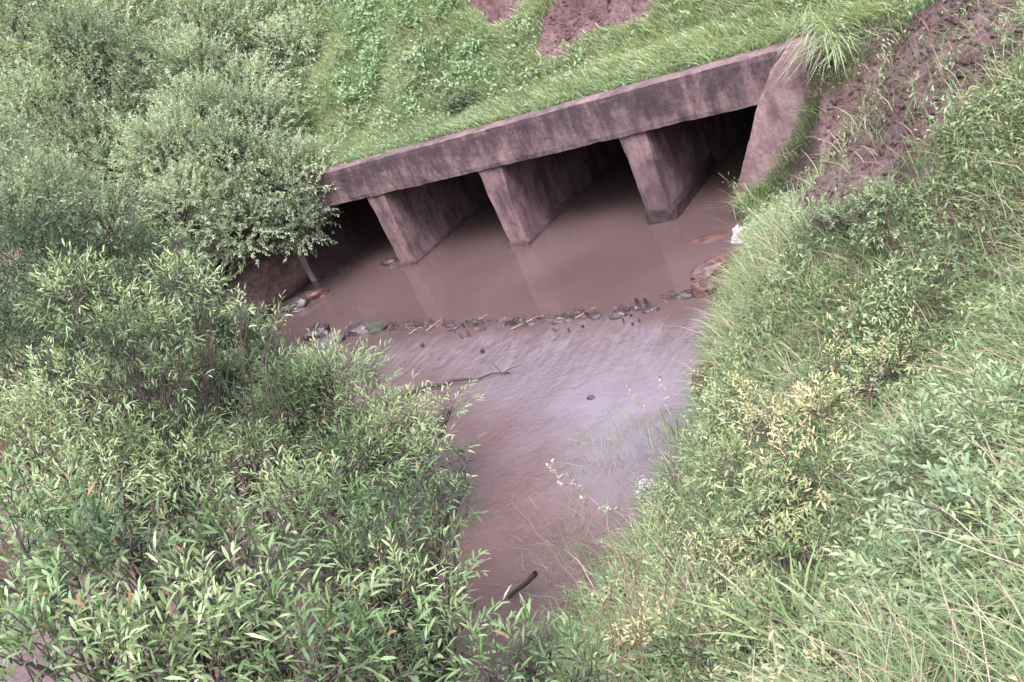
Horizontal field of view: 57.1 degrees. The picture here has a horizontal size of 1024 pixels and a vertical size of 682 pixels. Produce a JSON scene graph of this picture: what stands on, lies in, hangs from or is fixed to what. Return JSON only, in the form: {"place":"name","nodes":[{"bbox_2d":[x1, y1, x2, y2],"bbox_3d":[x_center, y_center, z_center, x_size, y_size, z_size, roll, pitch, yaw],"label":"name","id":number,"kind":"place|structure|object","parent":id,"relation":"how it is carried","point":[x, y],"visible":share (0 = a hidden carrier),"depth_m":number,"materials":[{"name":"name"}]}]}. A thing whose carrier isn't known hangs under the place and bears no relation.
{"place":"outdoors","nodes":[
{"label":"outdoors","id":0,"kind":"place"},
{"bbox_2d":[0,117,753,681],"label":"water","id":1,"kind":"structure","parent":0,"point":[600,245],"depth_m":14.39,"materials":[{"name":"brown liquid"}]},
{"bbox_2d":[276,294,308,316],"bbox_3d":[-5.170,-0.777,22.252,1.014,0.480,0.695,-14,26,24],"label":"rock","id":2,"kind":"object","parent":1,"relation":"in","point":[299,302],"visible":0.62,"depth_m":22.01,"materials":[{"name":"grey stone"}]},
{"bbox_2d":[301,323,329,339],"bbox_3d":[-4.101,-0.127,19.964,0.816,0.436,0.556,-5,30,37],"label":"rock","id":3,"kind":"object","parent":1,"relation":"in","point":[322,329],"visible":0.62,"depth_m":19.75,"materials":[{"name":"grey stone"}]},
{"bbox_2d":[303,287,328,304],"bbox_3d":[-4.782,-1.015,22.384,0.922,0.388,0.592,-25,23,-1],"label":"rock","id":4,"kind":"object","parent":1,"relation":"in","point":[313,295],"visible":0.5,"depth_m":22.14,"materials":[{"name":"brown stone"}]},
{"bbox_2d":[313,330,344,351],"bbox_3d":[-3.711,0.056,19.116,0.784,0.417,0.515,-16,25,19],"label":"rock","id":5,"kind":"object","parent":1,"relation":"in","point":[320,341],"visible":0.49,"depth_m":18.97,"materials":[{"name":"grey stone"}]},
{"bbox_2d":[324,264,350,275],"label":"rock","id":6,"kind":"object","parent":1,"relation":"in","point":[333,269],"visible":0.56,"depth_m":23.51,"materials":[{"name":"grey stone"}]},
{"bbox_2d":[344,321,369,336],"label":"rock","id":7,"kind":"object","parent":1,"relation":"in","point":[359,328],"visible":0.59,"depth_m":18.93,"materials":[{"name":"grey stone"}]},
{"bbox_2d":[367,321,386,334],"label":"rock","id":8,"kind":"object","parent":1,"relation":"in","point":[375,327],"visible":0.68,"depth_m":18.55,"materials":[{"name":"stone"}]},
{"bbox_2d":[378,258,398,266],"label":"rock","id":9,"kind":"object","parent":1,"relation":"on","point":[387,262],"visible":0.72,"depth_m":22.23,"materials":[{"name":"grey stone"}]},
{"bbox_2d":[384,316,413,330],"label":"twig clump","id":10,"kind":"object","parent":1,"relation":"on","point":[392,322],"visible":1,"depth_m":18.39,"materials":[{"name":"brown wood"}]},
{"bbox_2d":[401,325,410,329],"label":"weir stone","id":11,"kind":"object","parent":1,"relation":"in","point":[408,327],"visible":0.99,"depth_m":18.12,"materials":[{"name":"grey stone"}]},
{"bbox_2d":[408,317,443,327],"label":"twig clump","id":12,"kind":"object","parent":1,"relation":"on","point":[419,323],"visible":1,"depth_m":17.90,"materials":[{"name":"brown wood"}]},
{"bbox_2d":[423,321,434,328],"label":"weir stone","id":13,"kind":"object","parent":1,"relation":"in","point":[429,324],"visible":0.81,"depth_m":17.75,"materials":[{"name":"grey stone"}]},
{"bbox_2d":[432,320,443,327],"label":"weir stone","id":14,"kind":"object","parent":1,"relation":"in","point":[437,324],"visible":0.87,"depth_m":17.61,"materials":[{"name":"brown stone"}]},
{"bbox_2d":[443,322,453,327],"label":"weir stone","id":15,"kind":"object","parent":1,"relation":"in","point":[448,324],"visible":0.73,"depth_m":17.34,"materials":[{"name":"grey stone"}]},
{"bbox_2d":[446,326,459,331],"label":"weir stone","id":16,"kind":"object","parent":1,"relation":"in","point":[452,328],"visible":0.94,"depth_m":17.12,"materials":[{"name":"grey stone"}]},
{"bbox_2d":[387,363,520,401],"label":"fallen branch","id":17,"kind":"object","parent":1,"relation":"on","point":[449,382],"visible":0.83,"depth_m":15.01,"materials":[{"name":"brown wood"}]},
{"bbox_2d":[462,558,491,575],"bbox_3d":[-0.429,2.560,10.631,0.447,0.056,0.025,-27,24,-6],"label":"stick","id":18,"kind":"object","parent":1,"relation":"on","point":[478,563],"visible":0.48,"depth_m":10.63,"materials":[{"name":"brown wood"}]},
{"bbox_2d":[465,318,498,325],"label":"twig clump","id":19,"kind":"object","parent":1,"relation":"in","point":[478,319],"visible":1,"depth_m":16.84,"materials":[{"name":"brown wood"}]},
{"bbox_2d":[495,315,509,323],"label":"weir stone","id":20,"kind":"object","parent":1,"relation":"in","point":[503,318],"visible":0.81,"depth_m":16.58,"materials":[{"name":"stone"}]},
{"bbox_2d":[500,314,525,326],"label":"twig clump","id":21,"kind":"object","parent":1,"relation":"on","point":[510,321],"visible":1,"depth_m":16.23,"materials":[{"name":"brown wood"}]},
{"bbox_2d":[514,317,522,324],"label":"weir stone","id":22,"kind":"object","parent":1,"relation":"in","point":[519,319],"visible":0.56,"depth_m":16.20,"materials":[{"name":"grey stone"}]},
{"bbox_2d":[506,570,537,598],"bbox_3d":[0.088,2.575,9.852,0.583,0.440,0.082,-9,28,32],"label":"stick","id":23,"kind":"object","parent":1,"relation":"in","point":[529,579],"visible":0.96,"depth_m":9.79,"materials":[{"name":"brown wood"}]},
{"bbox_2d":[551,314,569,324],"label":"weir stone","id":24,"kind":"object","parent":1,"relation":"in","point":[557,319],"visible":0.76,"depth_m":15.57,"materials":[{"name":"grey stone"}]},
{"bbox_2d":[563,317,572,321],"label":"weir stone","id":25,"kind":"object","parent":1,"relation":"in","point":[567,319],"visible":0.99,"depth_m":15.49,"materials":[{"name":"grey stone"}]},
{"bbox_2d":[570,309,582,317],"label":"weir stone","id":26,"kind":"object","parent":1,"relation":"in","point":[578,312],"visible":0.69,"depth_m":15.51,"materials":[{"name":"stone"}]},
{"bbox_2d":[555,308,599,317],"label":"twig clump","id":27,"kind":"object","parent":1,"relation":"on","point":[583,309],"visible":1,"depth_m":15.46,"materials":[{"name":"brown wood"}]},
{"bbox_2d":[587,395,595,399],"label":"rock","id":28,"kind":"object","parent":1,"relation":"on","point":[590,397],"visible":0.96,"depth_m":12.96,"materials":[{"name":"grey stone"}]},
{"bbox_2d":[588,311,602,319],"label":"weir stone","id":29,"kind":"object","parent":1,"relation":"in","point":[593,315],"visible":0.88,"depth_m":15.15,"materials":[{"name":"grey stone"}]},
{"bbox_2d":[609,311,627,319],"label":"weir stone","id":30,"kind":"object","parent":1,"relation":"in","point":[617,315],"visible":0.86,"depth_m":14.82,"materials":[{"name":"grey stone"}]},
{"bbox_2d":[602,302,645,312],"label":"twig clump","id":31,"kind":"object","parent":1,"relation":"on","point":[625,308],"visible":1,"depth_m":14.90,"materials":[{"name":"brown wood"}]},
{"bbox_2d":[629,301,649,310],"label":"weir stone","id":32,"kind":"object","parent":1,"relation":"in","point":[633,307],"visible":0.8,"depth_m":14.82,"materials":[{"name":"grey stone"}]},
{"bbox_2d":[641,306,656,313],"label":"weir stone","id":33,"kind":"object","parent":1,"relation":"in","point":[649,309],"visible":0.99,"depth_m":14.58,"materials":[{"name":"grey stone"}]},
{"bbox_2d":[660,289,691,297],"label":"twig clump","id":34,"kind":"object","parent":1,"relation":"on","point":[686,290],"visible":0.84,"depth_m":14.60,"materials":[{"name":"brown wood"}]},
{"bbox_2d":[676,293,691,299],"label":"weir stone","id":35,"kind":"object","parent":1,"relation":"in","point":[684,296],"visible":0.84,"depth_m":14.47,"materials":[{"name":"grey stone"}]},
{"bbox_2d":[691,277,719,298],"bbox_3d":[2.959,-0.763,14.401,0.403,0.396,0.370,-24,23,1],"label":"rock","id":36,"kind":"object","parent":1,"relation":"in","point":[699,287],"visible":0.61,"depth_m":14.29,"materials":[{"name":"brown stone"}]},
{"bbox_2d":[688,228,730,243],"bbox_3d":[3.408,-1.734,16.140,0.944,0.161,0.491,-19,24,12],"label":"rock","id":37,"kind":"object","parent":1,"relation":"in","point":[709,237],"visible":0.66,"depth_m":16.07,"materials":[{"name":"brown stone"}]},
{"bbox_2d":[718,172,735,190],"bbox_3d":[3.889,-2.833,16.883,0.058,0.719,0.686,-9,28,32],"label":"stick","id":38,"kind":"object","parent":1,"relation":"on","point":[727,181],"visible":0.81,"depth_m":16.76,"materials":[{"name":"brown wood"}]},
{"bbox_2d":[0,0,1023,681],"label":"ground","id":39,"kind":"structure","parent":0,"point":[270,278],"depth_m":11.27,"materials":[{"name":"brown soil"}]},
{"bbox_2d":[0,103,181,343],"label":"broadleaf tree","id":40,"kind":"object","parent":39,"relation":"on","point":[33,184],"visible":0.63,"depth_m":19.44,"materials":[{"name":"green plant"}]},
{"bbox_2d":[0,192,203,447],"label":"round bush","id":41,"kind":"object","parent":39,"relation":"on","point":[25,330],"visible":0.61,"depth_m":16.13,"materials":[{"name":"green plant"}]},
{"bbox_2d":[0,0,207,235],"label":"broadleaf tree","id":42,"kind":"object","parent":39,"relation":"on","point":[79,20],"visible":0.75,"depth_m":22.89,"materials":[{"name":"green plant"}]},
{"bbox_2d":[0,208,223,592],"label":"grass","id":43,"kind":"structure","parent":39,"relation":"on","point":[12,443],"depth_m":17.09,"materials":[{"name":"green plant"}]},
{"bbox_2d":[0,324,263,664],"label":"willow shrub","id":44,"kind":"object","parent":39,"relation":"on","point":[112,463],"visible":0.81,"depth_m":9.61,"materials":[{"name":"green plant"}]},
{"bbox_2d":[13,214,296,630],"bbox_3d":[-3.270,1.304,10.624,3.116,5.784,1.750,-34,25,-20],"label":"willow shrub","id":45,"kind":"object","parent":39,"relation":"on","point":[167,339],"visible":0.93,"depth_m":9.99,"materials":[{"name":"green plant"}]},
{"bbox_2d":[0,0,359,145],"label":"grass","id":46,"kind":"structure","parent":39,"relation":"on","point":[175,27],"depth_m":31.39,"materials":[{"name":"green plant"}]},
{"bbox_2d":[102,0,330,143],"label":"broadleaf tree","id":47,"kind":"object","parent":39,"relation":"on","point":[222,47],"visible":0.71,"depth_m":24.37,"materials":[{"name":"green plant"}]},
{"bbox_2d":[104,64,352,294],"bbox_3d":[-6.381,-3.925,22.096,5.293,5.543,4.663,-32,25,-17],"label":"broadleaf tree","id":48,"kind":"object","parent":39,"relation":"on","point":[202,188],"visible":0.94,"depth_m":21.34,"materials":[{"name":"green plant"}]},
{"bbox_2d":[0,444,457,681],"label":"willow shrub","id":49,"kind":"object","parent":39,"relation":"on","point":[93,641],"visible":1,"depth_m":5.80,"materials":[{"name":"green plant"}]},
{"bbox_2d":[141,246,316,496],"bbox_3d":[-3.737,0.878,13.480,2.093,4.574,3.458,-31,24,-14],"label":"round bush","id":50,"kind":"object","parent":39,"relation":"on","point":[227,328],"visible":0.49,"depth_m":12.47,"materials":[{"name":"green plant"}]},
{"bbox_2d":[172,322,484,566],"bbox_3d":[-2.035,1.821,11.296,3.596,3.470,3.456,-5,30,37],"label":"willow shrub","id":51,"kind":"object","parent":39,"relation":"on","point":[305,377],"visible":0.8,"depth_m":11.20,"materials":[{"name":"green plant"}]},
{"bbox_2d":[228,433,524,681],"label":"willow shrub","id":52,"kind":"object","parent":39,"relation":"on","point":[415,585],"visible":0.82,"depth_m":7.70,"materials":[{"name":"green plant"}]},
{"bbox_2d":[0,0,806,245],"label":"weeds","id":53,"kind":"object","parent":39,"relation":"on","point":[368,78],"visible":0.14,"depth_m":22.72,"materials":[{"name":"green plant"}]},
{"bbox_2d":[441,83,486,121],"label":"bush","id":54,"kind":"object","parent":39,"relation":"on","point":[458,103],"visible":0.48,"depth_m":20.36,"materials":[{"name":"green plant"}]},
{"bbox_2d":[200,30,828,281],"bbox_3d":[1.519,-6.186,24.686,17.354,3.229,13.802,-5,30,37],"label":"culvert","id":55,"kind":"object","parent":39,"relation":"on","point":[531,175],"visible":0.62,"depth_m":18.53,"materials":[{"name":"concrete"}]},
{"bbox_2d":[791,56,817,104],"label":"grass tuft","id":56,"kind":"object","parent":55,"relation":"on","point":[809,63],"visible":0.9,"depth_m":14.70,"materials":[{"name":"green plant"}]},
{"bbox_2d":[166,0,913,214],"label":"grass","id":57,"kind":"structure","parent":39,"relation":"on","point":[691,41],"depth_m":19.80,"materials":[{"name":"green plant"}]},
{"bbox_2d":[512,503,579,587],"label":"dry stalk","id":58,"kind":"object","parent":39,"relation":"on","point":[551,550],"visible":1,"depth_m":6.73,"materials":[{"name":"brown plant"}]},
{"bbox_2d":[432,592,666,681],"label":"willow shrub","id":59,"kind":"object","parent":39,"relation":"on","point":[533,674],"visible":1,"depth_m":5.39,"materials":[{"name":"green plant"}]},
{"bbox_2d":[471,521,648,622],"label":"grass tuft","id":60,"kind":"object","parent":39,"relation":"on","point":[561,572],"visible":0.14,"depth_m":9.94,"materials":[{"name":"green plant"}]},
{"bbox_2d":[483,487,636,605],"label":"grass tuft","id":61,"kind":"object","parent":39,"relation":"on","point":[579,527],"visible":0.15,"depth_m":10.45,"materials":[{"name":"green plant"}]},
{"bbox_2d":[546,458,597,545],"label":"dry stalk","id":62,"kind":"object","parent":39,"relation":"on","point":[553,470],"visible":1,"depth_m":7.31,"materials":[{"name":"plant"}]},
{"bbox_2d":[532,515,634,584],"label":"grass tuft","id":63,"kind":"object","parent":39,"relation":"on","point":[584,552],"visible":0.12,"depth_m":9.94,"materials":[{"name":"green plant"}]},
{"bbox_2d":[524,452,651,550],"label":"grass tuft","id":64,"kind":"object","parent":39,"relation":"on","point":[585,497],"visible":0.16,"depth_m":11.00,"materials":[{"name":"green plant"}]},
{"bbox_2d":[541,0,654,59],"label":"soil clods","id":65,"kind":"object","parent":39,"relation":"on","point":[601,21],"visible":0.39,"depth_m":19.76,"materials":[{"name":"brown soil"}]},
{"bbox_2d":[561,472,635,588],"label":"dry stalk","id":66,"kind":"object","parent":39,"relation":"on","point":[581,496],"visible":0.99,"depth_m":6.83,"materials":[{"name":"beige plant"}]},
{"bbox_2d":[522,408,677,525],"bbox_3d":[1.028,1.657,11.565,2.384,0.877,2.550,-5,30,37],"label":"grass tuft","id":67,"kind":"object","parent":39,"relation":"on","point":[600,456],"visible":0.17,"depth_m":11.58,"materials":[{"name":"plant"}]},
{"bbox_2d":[481,303,724,681],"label":"grass tuft","id":68,"kind":"object","parent":39,"relation":"on","point":[627,526],"visible":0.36,"depth_m":10.22,"materials":[{"name":"green plant"}]},
{"bbox_2d":[598,501,620,514],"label":"dried flower plant","id":69,"kind":"object","parent":39,"relation":"on","point":[607,508],"visible":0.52,"depth_m":10.63,"materials":[{"name":"white plant"}]},
{"bbox_2d":[553,384,688,467],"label":"grass tuft","id":70,"kind":"object","parent":39,"relation":"on","point":[614,424],"visible":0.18,"depth_m":11.99,"materials":[{"name":"green plant"}]},
{"bbox_2d":[582,542,681,595],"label":"dry stalk","id":71,"kind":"object","parent":39,"relation":"on","point":[630,556],"visible":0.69,"depth_m":8.60,"materials":[{"name":"plant"}]},
{"bbox_2d":[594,400,683,466],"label":"grass tuft","id":72,"kind":"object","parent":39,"relation":"on","point":[676,421],"visible":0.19,"depth_m":11.44,"materials":[{"name":"green plant"}]},
{"bbox_2d":[551,434,735,607],"bbox_3d":[1.312,2.122,9.562,2.206,1.667,2.071,-23,24,4],"label":"leafy shrub","id":73,"kind":"object","parent":39,"relation":"on","point":[666,505],"visible":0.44,"depth_m":9.52,"materials":[{"name":"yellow plant"}]},
{"bbox_2d":[633,475,671,513],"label":"dried flower plant","id":74,"kind":"object","parent":39,"relation":"on","point":[640,485],"visible":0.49,"depth_m":10.41,"materials":[{"name":"white plant"}]},
{"bbox_2d":[625,385,682,477],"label":"dry stalk","id":75,"kind":"object","parent":39,"relation":"on","point":[653,428],"visible":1,"depth_m":8.11,"materials":[{"name":"beige plant"}]},
{"bbox_2d":[568,525,761,681],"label":"dead stalk tangle","id":76,"kind":"object","parent":39,"relation":"on","point":[610,623],"visible":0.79,"depth_m":7.43,"materials":[{"name":"brown plant"}]},
{"bbox_2d":[658,376,674,477],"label":"dry stalk","id":77,"kind":"object","parent":39,"relation":"on","point":[667,397],"visible":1,"depth_m":8.23,"materials":[{"name":"plant"}]},
{"bbox_2d":[691,363,712,399],"bbox_3d":[2.470,0.591,12.065,0.312,0.551,0.670,-11,27,28],"label":"rock","id":78,"kind":"object","parent":39,"relation":"on","point":[695,377],"visible":0.31,"depth_m":11.86,"materials":[{"name":"grey stone"}]},
{"bbox_2d":[682,426,728,501],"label":"dry stalk","id":79,"kind":"object","parent":39,"relation":"on","point":[703,455],"visible":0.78,"depth_m":9.98,"materials":[{"name":"yellow plant"}]},
{"bbox_2d":[690,252,739,281],"bbox_3d":[3.237,-1.163,14.948,0.944,0.349,0.434,-24,23,2],"label":"rock","id":80,"kind":"object","parent":39,"relation":"on","point":[702,269],"visible":0.59,"depth_m":14.81,"materials":[{"name":"stone"}]},
{"bbox_2d":[704,247,743,301],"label":"grass tuft","id":81,"kind":"object","parent":39,"relation":"on","point":[719,280],"visible":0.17,"depth_m":14.31,"materials":[{"name":"green plant"}]},
{"bbox_2d":[731,225,747,243],"bbox_3d":[3.793,-1.722,15.495,0.310,0.486,0.395,-36,26,-24],"label":"plastic bag","id":82,"kind":"object","parent":39,"relation":"on","point":[735,229],"visible":0.2,"depth_m":15.43,"materials":[{"name":"white plastic"}]},
{"bbox_2d":[705,30,795,222],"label":"grass tuft","id":83,"kind":"object","parent":39,"relation":"on","point":[752,197],"visible":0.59,"depth_m":16.02,"materials":[{"name":"green plant"}]},
{"bbox_2d":[603,502,908,681],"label":"leafy shrub","id":84,"kind":"object","parent":39,"relation":"on","point":[688,642],"visible":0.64,"depth_m":6.69,"materials":[{"name":"green plant"}]},
{"bbox_2d":[499,0,1023,681],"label":"weeds","id":85,"kind":"object","parent":39,"relation":"on","point":[999,482],"visible":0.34,"depth_m":8.57,"materials":[{"name":"green plant"}]},
{"bbox_2d":[751,281,771,356],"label":"dry stalk","id":86,"kind":"object","parent":39,"relation":"on","point":[761,317],"visible":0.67,"depth_m":11.35,"materials":[{"name":"beige plant"}]},
{"bbox_2d":[517,0,1023,681],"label":"grass","id":87,"kind":"structure","parent":39,"relation":"on","point":[989,648],"depth_m":8.49,"materials":[{"name":"green plant"}]},
{"bbox_2d":[519,0,1023,681],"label":"weeds","id":88,"kind":"object","parent":39,"relation":"on","point":[921,600],"visible":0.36,"depth_m":8.67,"materials":[{"name":"green plant"}]},
{"bbox_2d":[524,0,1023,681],"bbox_3d":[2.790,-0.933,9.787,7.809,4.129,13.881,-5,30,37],"label":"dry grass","id":89,"kind":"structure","parent":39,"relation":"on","point":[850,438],"depth_m":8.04,"materials":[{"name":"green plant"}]},
{"bbox_2d":[672,361,891,616],"bbox_3d":[2.488,1.190,8.731,2.164,1.818,4.228,-14,26,23],"label":"leafy shrub","id":90,"kind":"object","parent":39,"relation":"on","point":[786,526],"visible":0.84,"depth_m":8.12,"materials":[{"name":"green plant"}]},
{"bbox_2d":[746,398,772,544],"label":"dry stalk","id":91,"kind":"object","parent":90,"relation":"on","point":[756,457],"visible":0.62,"depth_m":8.82,"materials":[{"name":"beige plant"}]},
{"bbox_2d":[844,357,888,477],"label":"dry stalk","id":92,"kind":"object","parent":90,"relation":"on","point":[872,379],"visible":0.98,"depth_m":8.29,"materials":[{"name":"plant"}]},
{"bbox_2d":[740,84,829,199],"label":"grass tuft","id":93,"kind":"object","parent":39,"relation":"on","point":[811,110],"visible":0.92,"depth_m":15.32,"materials":[{"name":"green plant"}]},
{"bbox_2d":[668,533,907,676],"bbox_3d":[1.878,1.885,6.258,1.663,0.912,1.466,-5,30,37],"label":"grass tuft","id":94,"kind":"object","parent":39,"relation":"on","point":[799,617],"visible":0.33,"depth_m":6.33,"materials":[{"name":"green plant"}]},
{"bbox_2d":[746,0,863,159],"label":"grass tuft","id":95,"kind":"object","parent":39,"relation":"on","point":[794,29],"visible":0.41,"depth_m":15.05,"materials":[{"name":"green plant"}]},
{"bbox_2d":[697,490,917,681],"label":"leafy shrub","id":96,"kind":"object","parent":39,"relation":"on","point":[829,551],"visible":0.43,"depth_m":6.44,"materials":[{"name":"green plant"}]},
{"bbox_2d":[803,549,838,667],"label":"dry stalk","id":97,"kind":"object","parent":39,"relation":"on","point":[814,584],"visible":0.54,"depth_m":6.33,"materials":[{"name":"beige plant"}]},
{"bbox_2d":[829,403,838,534],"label":"dry stalk","id":98,"kind":"object","parent":39,"relation":"on","point":[832,460],"visible":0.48,"depth_m":8.23,"materials":[{"name":"brown plant"}]},
{"bbox_2d":[772,6,898,86],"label":"grass tuft","id":99,"kind":"object","parent":39,"relation":"on","point":[834,45],"visible":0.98,"depth_m":14.25,"materials":[{"name":"green plant"}]},
{"bbox_2d":[761,172,923,264],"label":"leafy shrub","id":100,"kind":"object","parent":39,"relation":"on","point":[841,218],"visible":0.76,"depth_m":10.24,"materials":[{"name":"green plant"}]},
{"bbox_2d":[794,307,950,429],"bbox_3d":[3.383,0.303,8.944,1.179,1.103,1.627,-34,25,-21],"label":"leafy shrub","id":101,"kind":"object","parent":39,"relation":"on","point":[881,358],"visible":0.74,"depth_m":8.78,"materials":[{"name":"green plant"}]},
{"bbox_2d":[788,0,1023,220],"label":"soil clods","id":102,"kind":"object","parent":39,"relation":"on","point":[901,106],"visible":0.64,"depth_m":11.07,"materials":[{"name":"brown soil"}]},
{"bbox_2d":[828,352,1023,655],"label":"leafy shrub","id":103,"kind":"object","parent":39,"relation":"on","point":[960,486],"visible":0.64,"depth_m":5.59,"materials":[{"name":"green plant"}]}
]}

